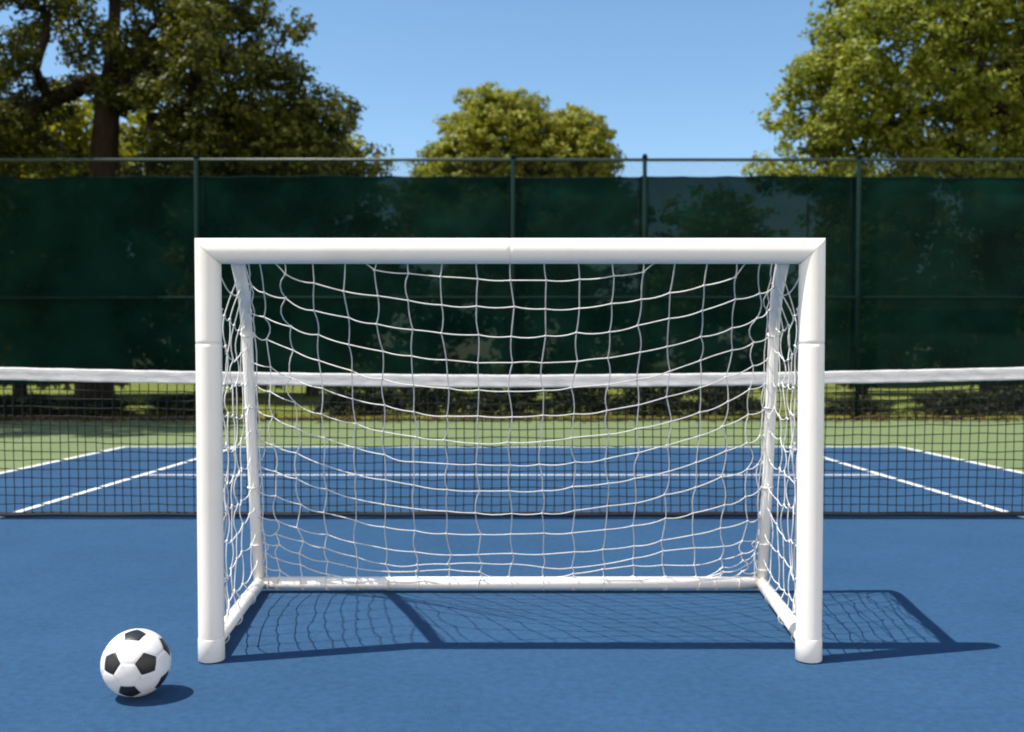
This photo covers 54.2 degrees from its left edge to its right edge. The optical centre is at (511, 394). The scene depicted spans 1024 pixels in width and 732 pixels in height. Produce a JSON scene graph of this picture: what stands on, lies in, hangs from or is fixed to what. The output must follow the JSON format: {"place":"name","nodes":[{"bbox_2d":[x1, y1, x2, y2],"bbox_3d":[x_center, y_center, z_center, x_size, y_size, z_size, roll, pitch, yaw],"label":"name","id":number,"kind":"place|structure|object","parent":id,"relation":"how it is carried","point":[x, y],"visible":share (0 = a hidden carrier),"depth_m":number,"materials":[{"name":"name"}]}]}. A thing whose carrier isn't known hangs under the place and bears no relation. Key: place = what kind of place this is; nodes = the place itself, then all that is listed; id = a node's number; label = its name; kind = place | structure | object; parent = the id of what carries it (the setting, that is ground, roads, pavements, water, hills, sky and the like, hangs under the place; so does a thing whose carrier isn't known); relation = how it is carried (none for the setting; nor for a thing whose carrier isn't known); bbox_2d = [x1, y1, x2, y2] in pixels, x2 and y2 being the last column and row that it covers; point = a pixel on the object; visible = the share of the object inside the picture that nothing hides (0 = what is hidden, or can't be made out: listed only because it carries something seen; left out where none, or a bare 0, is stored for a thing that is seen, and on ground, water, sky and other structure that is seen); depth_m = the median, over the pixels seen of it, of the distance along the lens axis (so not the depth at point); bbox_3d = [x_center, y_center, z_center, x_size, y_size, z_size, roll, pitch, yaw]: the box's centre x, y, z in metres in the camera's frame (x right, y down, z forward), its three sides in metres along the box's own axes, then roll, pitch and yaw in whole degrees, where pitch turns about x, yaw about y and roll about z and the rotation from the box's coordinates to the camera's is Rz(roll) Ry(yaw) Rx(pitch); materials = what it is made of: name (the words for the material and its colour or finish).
{"place":"outdoors","nodes":[
{"label":"outdoors","id":0,"kind":"place"},
{"bbox_2d":[0,0,1017,177],"label":"sky","id":1,"kind":"structure","parent":0,"point":[673,78],"materials":[{"name":"blue"}]},
{"bbox_2d":[0,420,1022,471],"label":"court surround","id":2,"kind":"object","parent":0,"point":[558,433],"visible":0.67,"depth_m":13.17,"materials":[{"name":"green plastic"}]},
{"bbox_2d":[0,154,1023,420],"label":"perimeter fence","id":3,"kind":"object","parent":2,"relation":"on","point":[922,272],"visible":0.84,"depth_m":16.83,"materials":[{"name":"green fabric"}]},
{"bbox_2d":[0,383,1022,419],"bbox_3d":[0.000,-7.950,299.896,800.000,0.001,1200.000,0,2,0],"label":"lawn","id":4,"kind":"structure","parent":0,"point":[261,397],"depth_m":28.37,"materials":[{"name":"green plant"}]},
{"bbox_2d":[0,391,58,415],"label":"shrub","id":5,"kind":"object","parent":4,"relation":"on","point":[17,402],"visible":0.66,"depth_m":18.82,"materials":[{"name":"green plant"}]},
{"bbox_2d":[0,122,89,394],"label":"bush","id":6,"kind":"object","parent":4,"relation":"on","point":[46,386],"visible":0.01,"depth_m":29.91,"materials":[{"name":"green plant"}]},
{"bbox_2d":[11,75,158,395],"bbox_3d":[-12.933,-4.435,29.954,5.641,9.040,7.551,1,2,25],"label":"bush","id":7,"kind":"object","parent":4,"relation":"on","point":[82,137],"visible":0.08,"depth_m":28.90,"materials":[{"name":"green plant"}]},
{"bbox_2d":[39,395,144,416],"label":"shrub","id":8,"kind":"object","parent":4,"relation":"on","point":[80,410],"visible":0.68,"depth_m":18.59,"materials":[{"name":"green plant"}]},
{"bbox_2d":[136,393,232,415],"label":"shrub","id":9,"kind":"object","parent":4,"relation":"on","point":[188,405],"visible":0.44,"depth_m":18.93,"materials":[{"name":"green plant"}]},
{"bbox_2d":[0,0,407,403],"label":"tree","id":10,"kind":"object","parent":4,"relation":"on","point":[145,70],"visible":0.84,"depth_m":23.31,"materials":[{"name":"green plant"}]},
{"bbox_2d":[139,93,319,396],"bbox_3d":[-8.279,-4.433,29.883,5.641,9.040,7.550,-1,2,-39],"label":"bush","id":11,"kind":"object","parent":4,"relation":"on","point":[234,388],"depth_m":29.73,"materials":[{"name":"green plant"}]},
{"bbox_2d":[261,125,371,395],"bbox_3d":[-6.232,-4.165,30.823,7.055,8.447,5.271,0,2,-14],"label":"bush","id":12,"kind":"object","parent":4,"relation":"on","point":[357,145],"depth_m":30.93,"materials":[{"name":"green plant"}]},
{"bbox_2d":[308,386,407,415],"bbox_3d":[-2.856,0.046,19.047,1.985,0.917,1.372,-1,2,-17],"label":"shrub","id":13,"kind":"object","parent":4,"relation":"on","point":[341,389],"visible":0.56,"depth_m":18.75,"materials":[{"name":"green plant"}]},
{"bbox_2d":[385,387,481,414],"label":"shrub","id":14,"kind":"object","parent":4,"relation":"on","point":[423,398],"visible":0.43,"depth_m":19.12,"materials":[{"name":"green plant"}]},
{"bbox_2d":[457,387,555,416],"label":"shrub","id":15,"kind":"object","parent":4,"relation":"on","point":[504,400],"visible":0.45,"depth_m":18.65,"materials":[{"name":"green plant"}]},
{"bbox_2d":[0,410,1022,423],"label":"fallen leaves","id":16,"kind":"object","parent":4,"relation":"on","point":[876,419],"visible":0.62,"depth_m":16.71,"materials":[{"name":"brown plant"}]},
{"bbox_2d":[405,79,626,177],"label":"tree","id":17,"kind":"object","parent":4,"relation":"on","point":[519,121],"visible":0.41,"depth_m":40.29,"materials":[{"name":"green plant"}]},
{"bbox_2d":[531,387,623,414],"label":"shrub","id":18,"kind":"object","parent":4,"relation":"on","point":[584,391],"visible":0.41,"depth_m":19.05,"materials":[{"name":"green plant"}]},
{"bbox_2d":[606,386,710,415],"bbox_3d":[2.755,-0.016,19.025,1.985,1.074,1.372,0,2,6],"label":"shrub","id":19,"kind":"object","parent":4,"relation":"on","point":[675,389],"visible":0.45,"depth_m":18.77,"materials":[{"name":"green plant"}]},
{"bbox_2d":[677,385,778,415],"bbox_3d":[4.060,0.035,19.068,1.985,0.943,1.372,-1,2,-23],"label":"shrub","id":20,"kind":"object","parent":4,"relation":"on","point":[738,406],"visible":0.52,"depth_m":18.88,"materials":[{"name":"green plant"}]},
{"bbox_2d":[818,164,893,394],"bbox_3d":[11.241,-3.677,31.854,4.624,7.410,6.189,0,2,11],"label":"bush","id":21,"kind":"object","parent":4,"relation":"on","point":[866,389],"depth_m":31.63,"materials":[{"name":"green plant"}]},
{"bbox_2d":[824,394,906,415],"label":"shrub","id":22,"kind":"object","parent":4,"relation":"on","point":[876,404],"visible":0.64,"depth_m":19.00,"materials":[{"name":"green plant"}]},
{"bbox_2d":[737,0,1023,403],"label":"tree","id":23,"kind":"object","parent":4,"relation":"on","point":[977,103],"visible":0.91,"depth_m":23.24,"materials":[{"name":"green plant"}]},
{"bbox_2d":[900,387,1010,415],"bbox_3d":[8.344,0.164,19.002,1.985,0.629,1.372,0,2,11],"label":"shrub","id":24,"kind":"object","parent":4,"relation":"on","point":[956,403],"visible":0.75,"depth_m":18.84,"materials":[{"name":"green plant"}]},
{"bbox_2d":[985,385,1022,414],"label":"shrub","id":25,"kind":"object","parent":4,"relation":"on","point":[1020,404],"visible":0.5,"depth_m":18.91,"materials":[{"name":"green plant"}]},
{"bbox_2d":[0,447,1023,731],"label":"court","id":26,"kind":"object","parent":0,"point":[922,623],"visible":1,"depth_m":3.80,"materials":[{"name":"blue plastic"}]},
{"bbox_2d":[100,629,170,696],"bbox_3d":[-1.046,0.746,2.783,0.185,0.185,0.185,0,2,0],"label":"soccer ball","id":27,"kind":"object","parent":26,"relation":"on","point":[135,662],"visible":1,"depth_m":2.72,"materials":[{"name":"white leather"}]},
{"bbox_2d":[194,238,825,662],"bbox_3d":[-0.006,0.158,3.574,2.118,1.312,1.016,0,2,0],"label":"soccer goal","id":28,"kind":"object","parent":26,"relation":"on","point":[806,554],"visible":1,"depth_m":3.10,"materials":[{"name":"white plastic"}]},
{"bbox_2d":[0,367,1023,516],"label":"court net","id":29,"kind":"object","parent":26,"relation":"on","point":[499,381],"visible":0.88,"depth_m":5.99,"materials":[{"name":"black nylon mesh"},{"name":"white vinyl"}]},
{"bbox_2d":[0,447,1023,517],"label":"court line","id":30,"kind":"object","parent":26,"relation":"on","point":[62,498],"visible":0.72,"depth_m":8.33,"materials":[{"name":"white paint"}]}
]}

